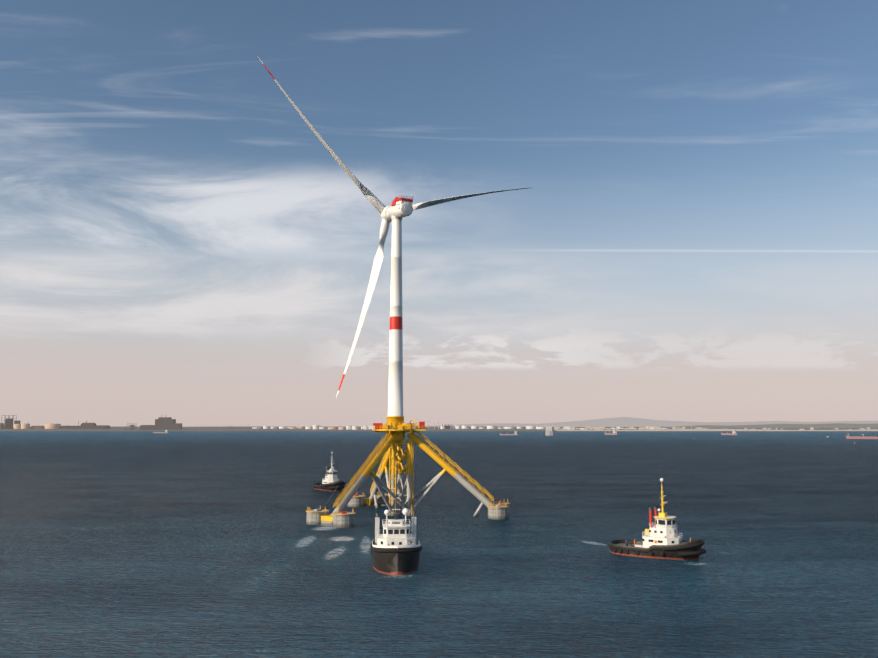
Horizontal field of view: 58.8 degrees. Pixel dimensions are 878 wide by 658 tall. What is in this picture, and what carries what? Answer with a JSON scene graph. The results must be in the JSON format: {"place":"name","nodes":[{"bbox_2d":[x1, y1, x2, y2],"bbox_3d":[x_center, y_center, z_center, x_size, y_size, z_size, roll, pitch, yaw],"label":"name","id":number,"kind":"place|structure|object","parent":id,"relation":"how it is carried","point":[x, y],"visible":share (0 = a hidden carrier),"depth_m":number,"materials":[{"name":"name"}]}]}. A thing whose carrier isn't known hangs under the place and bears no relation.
{"place":"outdoors","nodes":[
{"label":"outdoors","id":0,"kind":"place"},
{"bbox_2d":[387,219,402,415],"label":"turbine tower","id":1,"kind":"structure","parent":0,"point":[395,392],"depth_m":307.96,"materials":[{"name":"white metal"}]},
{"bbox_2d":[258,57,385,213],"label":"turbine blade","id":2,"kind":"object","parent":1,"relation":"attached to","point":[376,202],"visible":0.92,"depth_m":313.35,"materials":[{"name":"white plastic"}]},
{"bbox_2d":[336,218,389,396],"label":"turbine blade","id":3,"kind":"object","parent":1,"relation":"attached to","point":[379,255],"visible":0.94,"depth_m":319.53,"materials":[{"name":"white plastic"}]},
{"bbox_2d":[381,195,412,221],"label":"nacelle","id":4,"kind":"object","parent":1,"relation":"on","point":[399,208],"visible":0.96,"depth_m":309.93,"materials":[{"name":"white metal"}]},
{"bbox_2d":[412,188,527,210],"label":"turbine blade","id":5,"kind":"object","parent":1,"relation":"attached to","point":[425,204],"visible":0.77,"depth_m":336.41,"materials":[{"name":"white plastic"}]},
{"bbox_2d":[0,426,877,657],"bbox_3d":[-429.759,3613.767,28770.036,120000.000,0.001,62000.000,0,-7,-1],"label":"sea","id":6,"kind":"structure","parent":0,"point":[169,544],"depth_m":219.09,"materials":[{"name":"liquid"}]},
{"bbox_2d":[306,506,328,524],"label":"floater can","id":7,"kind":"object","parent":6,"relation":"in","point":[313,517],"visible":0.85,"depth_m":271.95,"materials":[{"name":"white metal"}]},
{"bbox_2d":[313,452,345,490],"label":"harbour tug","id":8,"kind":"object","parent":6,"relation":"on","point":[331,482],"visible":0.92,"depth_m":416.28,"materials":[{"name":"paint"}]},
{"bbox_2d":[332,509,355,527],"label":"floater can","id":9,"kind":"object","parent":6,"relation":"in","point":[343,519],"visible":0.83,"depth_m":264.41,"materials":[{"name":"white metal"}]},
{"bbox_2d":[347,492,364,506],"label":"floater can","id":10,"kind":"object","parent":6,"relation":"in","point":[356,500],"visible":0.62,"depth_m":330.46,"materials":[{"name":"grey metal"}]},
{"bbox_2d":[376,491,388,505],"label":"floater can","id":11,"kind":"object","parent":6,"relation":"in","point":[381,502],"visible":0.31,"depth_m":335.23,"materials":[{"name":"grey metal"}]},
{"bbox_2d":[370,497,422,574],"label":"tugboat","id":12,"kind":"object","parent":6,"relation":"in","point":[395,548],"visible":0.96,"depth_m":185.15,"materials":[{"name":"paint"}]},
{"bbox_2d":[395,459,397,503],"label":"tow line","id":13,"kind":"object","parent":12,"relation":"on","point":[396,479],"visible":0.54,"depth_m":273.87,"materials":[{"name":"fabric"}]},
{"bbox_2d":[399,469,405,518],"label":"tow line","id":14,"kind":"object","parent":12,"relation":"attached to","point":[402,494],"visible":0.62,"depth_m":262.55,"materials":[{"name":"fabric"}]},
{"bbox_2d":[321,416,493,525],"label":"floating turbine foundation","id":15,"kind":"object","parent":6,"relation":"in","point":[395,428],"visible":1,"depth_m":300.11,"materials":[{"name":"metal"}]},
{"bbox_2d":[487,502,508,519],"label":"floater can","id":16,"kind":"object","parent":6,"relation":"in","point":[498,512],"visible":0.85,"depth_m":287.29,"materials":[{"name":"white metal"}]},
{"bbox_2d":[491,499,509,514],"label":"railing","id":17,"kind":"object","parent":16,"relation":"on","point":[507,503],"visible":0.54,"depth_m":302.18,"materials":[{"name":"yellow metal"}]},
{"bbox_2d":[545,424,552,435],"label":"ship","id":18,"kind":"object","parent":6,"relation":"on","point":[548,432],"visible":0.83,"depth_m":2841.53},
{"bbox_2d":[605,430,616,434],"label":"ship","id":19,"kind":"object","parent":6,"relation":"on","point":[614,432],"visible":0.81,"depth_m":3002.61},
{"bbox_2d":[608,478,705,559],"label":"harbour tug","id":20,"kind":"object","parent":6,"relation":"on","point":[661,539],"visible":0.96,"depth_m":204.25,"materials":[{"name":"paint"}]},
{"bbox_2d":[721,430,736,434],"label":"ship","id":21,"kind":"object","parent":6,"relation":"on","point":[734,432],"visible":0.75,"depth_m":2942.47},
{"bbox_2d":[846,434,877,438],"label":"ship","id":22,"kind":"object","parent":6,"relation":"on","point":[860,437],"visible":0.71,"depth_m":2067.37},
{"bbox_2d":[0,427,877,430],"bbox_3d":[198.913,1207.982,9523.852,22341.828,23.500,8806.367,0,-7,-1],"label":"coast land","id":23,"kind":"structure","parent":0,"point":[327,429],"depth_m":5252.82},
{"bbox_2d":[0,415,869,429],"bbox_3d":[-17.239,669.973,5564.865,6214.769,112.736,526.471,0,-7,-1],"label":"distant coastline","id":24,"kind":"structure","parent":23,"relation":"on","point":[165,423],"depth_m":5354.05,"materials":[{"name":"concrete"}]},
{"bbox_2d":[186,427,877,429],"bbox_3d":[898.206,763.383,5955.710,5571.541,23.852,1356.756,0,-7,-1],"label":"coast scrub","id":25,"kind":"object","parent":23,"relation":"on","point":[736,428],"visible":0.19,"depth_m":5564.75,"materials":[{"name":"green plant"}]},
{"bbox_2d":[0,0,877,425],"label":"sky","id":26,"kind":"structure","parent":0,"point":[692,236],"materials":[{"name":"blue"}]},
{"bbox_2d":[13,417,877,428],"bbox_3d":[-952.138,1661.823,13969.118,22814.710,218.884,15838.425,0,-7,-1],"label":"coast hills","id":27,"kind":"structure","parent":0,"point":[623,422],"depth_m":14987.07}
]}

